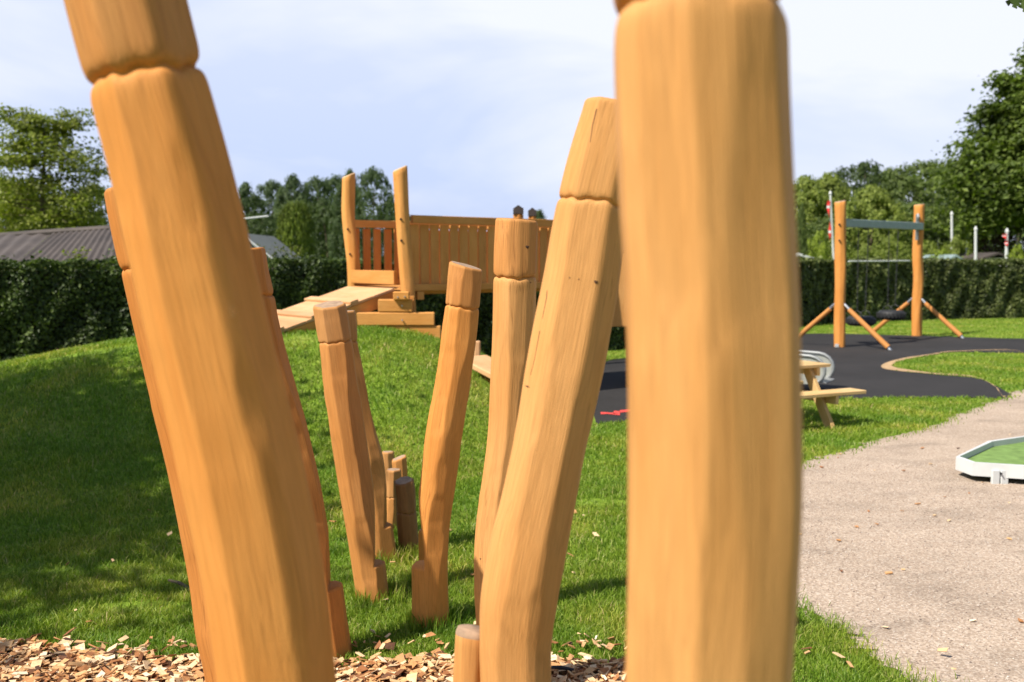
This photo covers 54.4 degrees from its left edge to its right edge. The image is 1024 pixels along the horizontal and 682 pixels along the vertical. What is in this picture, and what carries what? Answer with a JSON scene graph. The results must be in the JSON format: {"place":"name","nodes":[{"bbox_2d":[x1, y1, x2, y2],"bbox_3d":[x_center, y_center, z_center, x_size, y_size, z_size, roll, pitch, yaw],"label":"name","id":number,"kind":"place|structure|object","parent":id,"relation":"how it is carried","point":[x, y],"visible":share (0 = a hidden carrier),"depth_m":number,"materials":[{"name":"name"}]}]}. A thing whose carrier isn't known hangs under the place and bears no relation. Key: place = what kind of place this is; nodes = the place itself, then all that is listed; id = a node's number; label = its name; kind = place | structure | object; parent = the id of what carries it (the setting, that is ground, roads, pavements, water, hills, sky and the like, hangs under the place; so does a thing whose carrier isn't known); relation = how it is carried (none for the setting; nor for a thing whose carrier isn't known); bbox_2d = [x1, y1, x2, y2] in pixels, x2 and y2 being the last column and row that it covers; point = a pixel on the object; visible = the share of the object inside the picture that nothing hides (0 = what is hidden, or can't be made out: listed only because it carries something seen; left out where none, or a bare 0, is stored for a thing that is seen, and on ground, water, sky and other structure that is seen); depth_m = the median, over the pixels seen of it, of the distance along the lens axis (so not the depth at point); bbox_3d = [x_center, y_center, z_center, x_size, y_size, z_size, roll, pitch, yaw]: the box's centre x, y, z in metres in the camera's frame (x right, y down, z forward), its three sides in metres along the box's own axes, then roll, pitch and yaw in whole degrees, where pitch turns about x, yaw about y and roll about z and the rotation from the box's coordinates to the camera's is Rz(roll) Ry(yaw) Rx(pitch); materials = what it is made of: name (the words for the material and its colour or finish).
{"place":"outdoors","nodes":[
{"label":"outdoors","id":0,"kind":"place"},
{"bbox_2d":[245,215,268,218],"bbox_3d":[-6.750,-1.850,25.935,0.875,2.830,0.058,0,5,0],"label":"clothes line arm","id":1,"kind":"object","parent":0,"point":[257,217],"visible":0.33,"depth_m":25.81},
{"bbox_2d":[0,317,1023,681],"bbox_3d":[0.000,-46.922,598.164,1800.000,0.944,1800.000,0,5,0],"label":"lawn","id":2,"kind":"structure","parent":0,"point":[588,500],"depth_m":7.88,"materials":[{"name":"plant"}]},
{"bbox_2d":[0,178,47,269],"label":"broadleaf tree","id":3,"kind":"object","parent":2,"relation":"on","point":[15,227],"visible":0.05,"depth_m":35.97,"materials":[{"name":"green plant"}]},
{"bbox_2d":[0,199,62,267],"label":"broadleaf tree","id":4,"kind":"object","parent":2,"relation":"on","point":[21,221],"visible":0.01,"depth_m":37.16,"materials":[{"name":"green plant"}]},
{"bbox_2d":[0,194,109,230],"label":"broadleaf tree","id":5,"kind":"object","parent":2,"relation":"on","point":[55,209],"visible":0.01,"depth_m":39.16,"materials":[{"name":"green plant"}]},
{"bbox_2d":[0,103,111,257],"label":"broadleaf tree","id":6,"kind":"object","parent":2,"relation":"on","point":[41,136],"visible":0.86,"depth_m":32.08,"materials":[{"name":"green plant"}]},
{"bbox_2d":[0,225,118,270],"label":"shed","id":7,"kind":"structure","parent":2,"relation":"on","point":[96,240],"depth_m":20.26,"materials":[{"name":"grey metal"}]},
{"bbox_2d":[62,180,108,267],"bbox_3d":[-14.934,-3.473,35.791,2.624,4.592,2.676,1,5,10],"label":"broadleaf tree","id":8,"kind":"object","parent":2,"relation":"on","point":[100,211],"visible":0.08,"depth_m":35.39,"materials":[{"name":"green plant"}]},
{"bbox_2d":[168,579,189,590],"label":"twig","id":9,"kind":"object","parent":2,"relation":"on","point":[178,583],"visible":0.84,"depth_m":5.02,"materials":[{"name":"wood"}]},
{"bbox_2d":[238,181,270,234],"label":"tree","id":10,"kind":"object","parent":2,"relation":"on","point":[249,202],"visible":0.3,"depth_m":65.06,"materials":[{"name":"green plant"}]},
{"bbox_2d":[243,179,290,232],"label":"tree","id":11,"kind":"object","parent":2,"relation":"on","point":[269,188],"visible":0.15,"depth_m":68.72,"materials":[{"name":"green plant"}]},
{"bbox_2d":[244,212,294,245],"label":"tree","id":12,"kind":"object","parent":2,"relation":"on","point":[257,230],"visible":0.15,"depth_m":53.88,"materials":[{"name":"green plant"}]},
{"bbox_2d":[249,234,305,269],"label":"garden house","id":13,"kind":"structure","parent":2,"relation":"on","point":[267,242],"depth_m":25.16,"materials":[{"name":"grey tile"}]},
{"bbox_2d":[276,200,315,269],"bbox_3d":[-6.475,-2.465,29.892,1.141,3.522,1.152,-1,5,-12],"label":"columnar conifer","id":14,"kind":"object","parent":2,"relation":"on","point":[287,230],"visible":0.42,"depth_m":29.58,"materials":[{"name":"green plant"}]},
{"bbox_2d":[268,173,323,243],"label":"tree","id":15,"kind":"object","parent":2,"relation":"on","point":[284,193],"visible":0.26,"depth_m":63.07,"materials":[{"name":"green plant"}]},
{"bbox_2d":[271,199,337,266],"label":"tree","id":16,"kind":"object","parent":2,"relation":"on","point":[305,203],"visible":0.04,"depth_m":59.15,"materials":[{"name":"green plant"}]},
{"bbox_2d":[0,636,625,681],"bbox_3d":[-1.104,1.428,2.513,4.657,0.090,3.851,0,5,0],"label":"wood chips","id":17,"kind":"object","parent":2,"relation":"on","point":[67,664],"visible":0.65,"depth_m":3.98,"materials":[{"name":"beige wood"}]},
{"bbox_2d":[104,187,216,681],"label":"climbing post","id":18,"kind":"object","parent":17,"relation":"on","point":[201,629],"visible":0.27,"depth_m":2.92,"materials":[{"name":"brown wood"}]},
{"bbox_2d":[63,0,335,681],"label":"climbing post","id":19,"kind":"object","parent":17,"relation":"on","point":[239,463],"visible":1,"depth_m":1.36,"materials":[{"name":"orange wood"}]},
{"bbox_2d":[252,247,351,658],"bbox_3d":[-0.912,0.486,4.101,0.482,1.737,0.164,0,5,0],"label":"climbing post","id":20,"kind":"object","parent":17,"relation":"on","point":[341,640],"visible":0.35,"depth_m":4.07,"materials":[{"name":"brown wood"}]},
{"bbox_2d":[474,218,537,625],"bbox_3d":[-0.025,0.488,3.650,0.233,1.866,0.181,0,5,0],"label":"climbing post","id":21,"kind":"object","parent":17,"relation":"on","point":[515,272],"visible":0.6,"depth_m":3.55,"materials":[{"name":"brown wood"}]},
{"bbox_2d":[453,97,622,681],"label":"climbing post","id":22,"kind":"object","parent":17,"relation":"on","point":[509,639],"visible":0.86,"depth_m":2.16,"materials":[{"name":"brown wood"}]},
{"bbox_2d":[551,665,573,671],"bbox_3d":[0.200,1.299,3.943,0.094,0.030,0.023,2,5,21],"label":"stick","id":23,"kind":"object","parent":17,"relation":"on","point":[560,667],"visible":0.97,"depth_m":3.94,"materials":[{"name":"black wood"}]},
{"bbox_2d":[613,0,802,681],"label":"climbing post","id":24,"kind":"object","parent":17,"relation":"on","point":[705,169],"visible":1,"depth_m":0.92,"materials":[{"name":"brown wood"}]},
{"bbox_2d":[0,248,626,360],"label":"hedge","id":25,"kind":"object","parent":2,"relation":"on","point":[55,305],"visible":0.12,"depth_m":14.38,"materials":[{"name":"green plant"}]},
{"bbox_2d":[62,246,90,270],"bbox_3d":[-6.270,-1.164,14.357,0.445,0.421,0.178,0,5,0],"label":"hedge shoot","id":26,"kind":"object","parent":25,"relation":"attached to","point":[79,255],"visible":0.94,"depth_m":14.36,"materials":[{"name":"green plant"}]},
{"bbox_2d":[256,242,278,268],"bbox_3d":[-3.977,-1.357,16.241,0.436,0.505,0.184,0,5,0],"label":"hedge shoot","id":27,"kind":"object","parent":25,"relation":"attached to","point":[270,249],"visible":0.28,"depth_m":16.26,"materials":[{"name":"green plant"}]},
{"bbox_2d":[280,245,302,258],"bbox_3d":[-3.599,-1.348,16.248,0.377,0.485,0.195,-1,5,-9],"label":"hedge shoot","id":28,"kind":"object","parent":25,"relation":"attached to","point":[283,247],"visible":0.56,"depth_m":16.25,"materials":[{"name":"green plant"}]},
{"bbox_2d":[289,175,345,259],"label":"tree","id":29,"kind":"object","parent":2,"relation":"on","point":[318,185],"visible":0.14,"depth_m":65.07,"materials":[{"name":"green plant"}]},
{"bbox_2d":[280,198,362,269],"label":"tree","id":30,"kind":"object","parent":2,"relation":"on","point":[322,215],"visible":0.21,"depth_m":50.86,"materials":[{"name":"green plant"}]},
{"bbox_2d":[277,286,393,333],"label":"ramp","id":31,"kind":"structure","parent":2,"relation":"on","point":[355,299],"depth_m":10.85,"materials":[{"name":"brown wood"}]},
{"bbox_2d":[313,174,362,247],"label":"tree","id":32,"kind":"object","parent":2,"relation":"on","point":[334,181],"visible":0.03,"depth_m":66.91,"materials":[{"name":"green plant"}]},
{"bbox_2d":[325,168,372,269],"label":"tree","id":33,"kind":"object","parent":2,"relation":"on","point":[335,209],"visible":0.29,"depth_m":49.30,"materials":[{"name":"green plant"}]},
{"bbox_2d":[313,301,388,601],"bbox_3d":[-0.775,0.554,4.807,0.349,1.493,0.166,0,5,0],"label":"climbing post","id":34,"kind":"object","parent":2,"relation":"on","point":[348,434],"visible":0.94,"depth_m":4.75,"materials":[{"name":"beige wood"}]},
{"bbox_2d":[341,165,395,267],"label":"tree","id":35,"kind":"object","parent":2,"relation":"on","point":[373,176],"visible":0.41,"depth_m":47.26,"materials":[{"name":"green plant"}]},
{"bbox_2d":[347,310,395,562],"bbox_3d":[-0.820,0.543,5.464,0.373,1.423,0.168,0,5,0],"label":"climbing post","id":36,"kind":"object","parent":2,"relation":"on","point":[384,537],"visible":0.39,"depth_m":5.42,"materials":[{"name":"beige wood"}]},
{"bbox_2d":[371,201,394,257],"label":"tree","id":37,"kind":"object","parent":2,"relation":"on","point":[382,244],"visible":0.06,"depth_m":51.28,"materials":[{"name":"green plant"}]},
{"bbox_2d":[382,451,393,474],"bbox_3d":[-0.847,1.041,6.806,0.096,0.582,0.090,0,5,0],"label":"stepping stump","id":38,"kind":"object","parent":2,"relation":"on","point":[388,456],"visible":0.26,"depth_m":6.75,"materials":[{"name":"brown wood"}]},
{"bbox_2d":[386,468,400,529],"bbox_3d":[-0.721,0.998,6.000,0.111,0.459,0.099,0,5,0],"label":"stepping stump","id":39,"kind":"object","parent":2,"relation":"on","point":[393,475],"visible":0.42,"depth_m":5.95,"materials":[{"name":"beige wood"}]},
{"bbox_2d":[355,291,440,337],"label":"steps","id":40,"kind":"structure","parent":2,"relation":"on","point":[397,311],"depth_m":10.69,"materials":[{"name":"brown wood"}]},
{"bbox_2d":[392,455,407,476],"bbox_3d":[-0.714,0.992,6.402,0.115,0.520,0.104,0,5,0],"label":"stepping stump","id":41,"kind":"object","parent":2,"relation":"on","point":[399,462],"visible":0.29,"depth_m":6.35,"materials":[{"name":"beige wood"}]},
{"bbox_2d":[394,476,417,553],"bbox_3d":[-0.594,1.000,5.599,0.141,0.467,0.115,0,5,0],"label":"stepping stump","id":42,"kind":"object","parent":2,"relation":"on","point":[406,513],"visible":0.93,"depth_m":5.55,"materials":[{"name":"brown wood"}]},
{"bbox_2d":[418,529,423,559],"bbox_3d":[-0.430,1.147,5.107,0.103,0.377,0.102,0,5,0],"label":"stepping stump","id":43,"kind":"object","parent":2,"relation":"on","point":[421,548],"visible":0.09,"depth_m":5.07,"materials":[{"name":"orange wood"}]},
{"bbox_2d":[412,261,481,630],"bbox_3d":[-0.295,0.479,4.473,0.328,1.672,0.175,0,5,0],"label":"climbing post","id":44,"kind":"object","parent":2,"relation":"on","point":[444,433],"visible":0.99,"depth_m":4.41,"materials":[{"name":"orange wood"}]},
{"bbox_2d":[0,509,955,669],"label":"scattered wood chips","id":45,"kind":"object","parent":2,"relation":"on","point":[387,644],"visible":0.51,"depth_m":4.22,"materials":[{"name":"beige wood"}]},
{"bbox_2d":[472,341,490,381],"bbox_3d":[-0.238,0.491,9.986,0.354,0.916,1.113,-3,5,-32],"label":"timber edging","id":46,"kind":"object","parent":2,"relation":"on","point":[482,365],"visible":0.23,"depth_m":9.96,"materials":[{"name":"brown wood"}]},
{"bbox_2d":[342,165,627,383],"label":"play tower","id":47,"kind":"structure","parent":2,"relation":"on","point":[424,255],"depth_m":11.59,"materials":[{"name":"brown wood"}]},
{"bbox_2d":[536,209,547,232],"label":"tree","id":48,"kind":"object","parent":2,"relation":"on","point":[540,215],"visible":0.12,"depth_m":79.32,"materials":[{"name":"green plant"}]},
{"bbox_2d":[796,202,808,255],"bbox_3d":[11.525,-3.497,39.893,1.123,4.165,1.067,-1,5,-12],"label":"cone conifer","id":49,"kind":"object","parent":2,"relation":"on","point":[801,231],"visible":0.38,"depth_m":39.63,"materials":[{"name":"green plant"}]},
{"bbox_2d":[806,230,832,259],"bbox_3d":[11.021,-2.632,35.907,1.058,2.824,1.194,-1,5,-14],"label":"shrub","id":50,"kind":"object","parent":2,"relation":"on","point":[822,251],"visible":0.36,"depth_m":35.75,"materials":[{"name":"green plant"}]},
{"bbox_2d":[794,174,850,257],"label":"tree","id":51,"kind":"object","parent":2,"relation":"on","point":[805,185],"visible":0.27,"depth_m":48.88,"materials":[{"name":"green plant"}]},
{"bbox_2d":[827,191,833,258],"bbox_3d":[12.802,-3.767,39.806,0.514,4.434,0.180,0,5,0],"label":"flagpole","id":52,"kind":"object","parent":2,"relation":"on","point":[829,210],"visible":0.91,"depth_m":39.71,"materials":[{"name":"white metal"}]},
{"bbox_2d":[801,360,865,428],"bbox_3d":[2.463,0.563,10.018,1.860,0.660,1.123,-2,5,-27],"label":"picnic table","id":53,"kind":"object","parent":2,"relation":"on","point":[816,393],"visible":0.26,"depth_m":9.90,"materials":[{"name":"brown wood"}]},
{"bbox_2d":[804,171,865,249],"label":"tree","id":54,"kind":"object","parent":2,"relation":"on","point":[827,181],"visible":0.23,"depth_m":50.97,"materials":[{"name":"green plant"}]},
{"bbox_2d":[803,212,890,258],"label":"tree","id":55,"kind":"object","parent":2,"relation":"on","point":[826,221],"visible":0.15,"depth_m":43.16,"materials":[{"name":"green plant"}]},
{"bbox_2d":[847,244,880,259],"bbox_3d":[13.160,-2.449,36.899,1.548,2.325,1.684,-1,5,-9],"label":"shrub","id":56,"kind":"object","parent":2,"relation":"on","point":[863,249],"visible":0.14,"depth_m":36.68,"materials":[{"name":"green plant"}]},
{"bbox_2d":[827,159,905,247],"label":"tree","id":57,"kind":"object","parent":2,"relation":"on","point":[861,172],"visible":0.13,"depth_m":62.58,"materials":[{"name":"green plant"}]},
{"bbox_2d":[819,183,928,259],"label":"tree","id":58,"kind":"object","parent":2,"relation":"on","point":[873,199],"visible":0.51,"depth_m":41.14,"materials":[{"name":"green plant"}]},
{"bbox_2d":[856,166,925,208],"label":"tree","id":59,"kind":"object","parent":2,"relation":"on","point":[908,193],"visible":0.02,"depth_m":63.70,"materials":[{"name":"green plant"}]},
{"bbox_2d":[872,235,910,259],"bbox_3d":[14.473,-2.690,37.842,1.767,2.662,1.922,3,5,30],"label":"shrub","id":60,"kind":"object","parent":2,"relation":"on","point":[884,246],"visible":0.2,"depth_m":37.71,"materials":[{"name":"green plant"}]},
{"bbox_2d":[798,254,1023,325],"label":"hedge","id":61,"kind":"object","parent":2,"relation":"on","point":[955,288],"visible":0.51,"depth_m":27.88,"materials":[{"name":"green plant"}]},
{"bbox_2d":[875,159,958,247],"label":"tree","id":62,"kind":"object","parent":2,"relation":"on","point":[895,179],"visible":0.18,"depth_m":58.17,"materials":[{"name":"green plant"}]},
{"bbox_2d":[847,202,1000,258],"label":"tree","id":63,"kind":"object","parent":2,"relation":"on","point":[929,211],"visible":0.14,"depth_m":46.02,"materials":[{"name":"green plant"}]},
{"bbox_2d":[906,240,943,258],"bbox_3d":[16.624,-2.800,39.849,2.023,2.556,1.860,1,5,15],"label":"shrub","id":64,"kind":"object","parent":2,"relation":"on","point":[928,247],"visible":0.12,"depth_m":39.66,"materials":[{"name":"green plant"}]},
{"bbox_2d":[907,157,959,240],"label":"tree","id":65,"kind":"object","parent":2,"relation":"on","point":[913,195],"depth_m":60.87,"materials":[{"name":"green plant"}]},
{"bbox_2d":[929,249,951,257],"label":"shrub","id":66,"kind":"object","parent":2,"relation":"on","point":[943,252],"visible":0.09,"depth_m":35.83,"materials":[{"name":"green plant"}]},
{"bbox_2d":[923,254,962,263],"bbox_3d":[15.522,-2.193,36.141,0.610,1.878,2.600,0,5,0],"label":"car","id":67,"kind":"object","parent":2,"relation":"on","point":[951,256],"visible":0.18,"depth_m":35.20,"materials":[{"name":"grey paint"}]},
{"bbox_2d":[950,211,952,247],"bbox_3d":[17.610,-3.366,39.858,0.272,3.624,0.140,0,5,0],"label":"flagpole","id":68,"kind":"object","parent":2,"relation":"on","point":[951,213],"visible":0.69,"depth_m":39.72,"materials":[{"name":"white metal"}]},
{"bbox_2d":[896,198,1013,254],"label":"tree","id":69,"kind":"object","parent":2,"relation":"on","point":[942,203],"visible":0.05,"depth_m":48.85,"materials":[{"name":"green plant"}]},
{"bbox_2d":[938,234,972,255],"bbox_3d":[17.421,-2.802,38.871,1.632,2.722,1.776,0,5,-4],"label":"shrub","id":70,"kind":"object","parent":2,"relation":"on","point":[961,245],"visible":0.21,"depth_m":38.61,"materials":[{"name":"green plant"}]},
{"bbox_2d":[902,42,1023,247],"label":"dark tree","id":71,"kind":"object","parent":2,"relation":"on","point":[985,180],"visible":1,"depth_m":40.71,"materials":[{"name":"green plant"}]},
{"bbox_2d":[915,192,1023,256],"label":"tree","id":72,"kind":"object","parent":2,"relation":"on","point":[921,198],"visible":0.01,"depth_m":57.94,"materials":[{"name":"green plant"}]},
{"bbox_2d":[974,226,977,259],"bbox_3d":[16.712,-2.682,35.901,0.227,2.895,0.140,0,5,0],"label":"flagpole","id":73,"kind":"object","parent":2,"relation":"on","point":[975,242],"visible":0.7,"depth_m":35.80,"materials":[{"name":"white metal"}]},
{"bbox_2d":[960,252,1013,265],"bbox_3d":[17.977,-2.400,38.130,1.208,1.971,2.600,0,5,0],"label":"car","id":74,"kind":"object","parent":2,"relation":"on","point":[987,255],"visible":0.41,"depth_m":37.22,"materials":[{"name":"grey metal"}]},
{"bbox_2d":[955,224,1023,265],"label":"tree","id":75,"kind":"object","parent":2,"relation":"on","point":[1018,238],"visible":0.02,"depth_m":54.06,"materials":[{"name":"green plant"}]},
{"bbox_2d":[972,223,1023,257],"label":"shrub","id":76,"kind":"object","parent":2,"relation":"on","point":[995,242],"visible":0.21,"depth_m":43.11,"materials":[{"name":"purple plant"}]},
{"bbox_2d":[1002,228,1008,258],"bbox_3d":[16.776,-2.452,33.887,0.254,2.758,0.150,-2,5,-23],"label":"flagpole","id":77,"kind":"object","parent":2,"relation":"on","point":[1005,235],"visible":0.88,"depth_m":33.79,"materials":[{"name":"white metal"}]},
{"bbox_2d":[1005,0,1023,11],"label":"oak tree","id":78,"kind":"object","parent":2,"relation":"on","point":[1015,3],"visible":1,"depth_m":5.85,"materials":[{"name":"green plant"}]},
{"bbox_2d":[1008,244,1023,258],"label":"shrub","id":79,"kind":"object","parent":2,"relation":"on","point":[1020,248],"visible":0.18,"depth_m":35.82,"materials":[{"name":"green plant"}]},
{"bbox_2d":[0,0,1023,252],"label":"sky","id":80,"kind":"structure","parent":0,"point":[481,102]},
{"bbox_2d":[594,333,1023,423],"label":"rubber surface","id":81,"kind":"object","parent":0,"point":[859,360],"visible":0.56,"depth_m":14.70,"materials":[{"name":"black rubber"}]},
{"bbox_2d":[601,409,627,414],"bbox_3d":[1.223,0.772,10.820,0.611,0.001,0.279,-3,5,-30],"label":"spray mark","id":82,"kind":"object","parent":81,"relation":"on","point":[616,412],"visible":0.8,"depth_m":10.79,"materials":[{"name":"red paint"}]},
{"bbox_2d":[801,350,834,383],"bbox_3d":[2.771,-0.285,13.296,2.933,1.738,0.524,3,5,30],"label":"slide","id":83,"kind":"object","parent":81,"relation":"on","point":[826,373],"visible":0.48,"depth_m":12.72,"materials":[{"name":"silver metal"}]},
{"bbox_2d":[801,200,963,349],"bbox_3d":[7.574,-1.416,20.416,2.089,2.932,4.162,4,6,43],"label":"swing set","id":84,"kind":"object","parent":81,"relation":"on","point":[842,223],"visible":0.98,"depth_m":19.45,"materials":[{"name":"orange wood"}]},
{"bbox_2d":[845,230,876,325],"bbox_3d":[6.943,-1.273,19.741,0.585,1.950,0.585,0,5,0],"label":"tyre swing","id":85,"kind":"object","parent":84,"relation":"hanging from","point":[870,320],"visible":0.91,"depth_m":19.63,"materials":[{"name":"rubber"}]},
{"bbox_2d":[876,229,905,319],"bbox_3d":[7.961,-1.392,20.838,0.585,1.890,0.585,0,5,0],"label":"tyre swing","id":86,"kind":"object","parent":84,"relation":"hanging from","point":[889,314],"visible":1,"depth_m":20.71,"materials":[{"name":"rubber"}]},
{"bbox_2d":[881,349,1020,396],"bbox_3d":[6.856,0.389,15.602,1.912,0.001,7.280,3,5,29],"label":"soil edge","id":87,"kind":"object","parent":81,"relation":"on","point":[886,365],"visible":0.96,"depth_m":15.50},
{"bbox_2d":[848,260,909,261],"bbox_3d":[9.816,-2.131,26.565,2.643,0.051,0.037,-3,6,-34],"label":"wire","id":88,"kind":"object","parent":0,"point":[882,261],"visible":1,"depth_m":26.61,"materials":[{"name":"white paint"}]},
{"bbox_2d":[798,390,1023,681],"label":"gravel path","id":89,"kind":"structure","parent":0,"point":[1002,419],"depth_m":5.68,"materials":[{"name":"beige gravel"}]},
{"bbox_2d":[801,447,1023,627],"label":"leaf litter","id":90,"kind":"object","parent":89,"relation":"on","point":[970,620],"visible":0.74,"depth_m":5.87,"materials":[{"name":"beige plant"}]},
{"bbox_2d":[955,436,1023,483],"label":"minigolf tray","id":91,"kind":"object","parent":89,"relation":"on","point":[998,461],"visible":1,"depth_m":7.70,"materials":[{"name":"white paint"}]}
]}

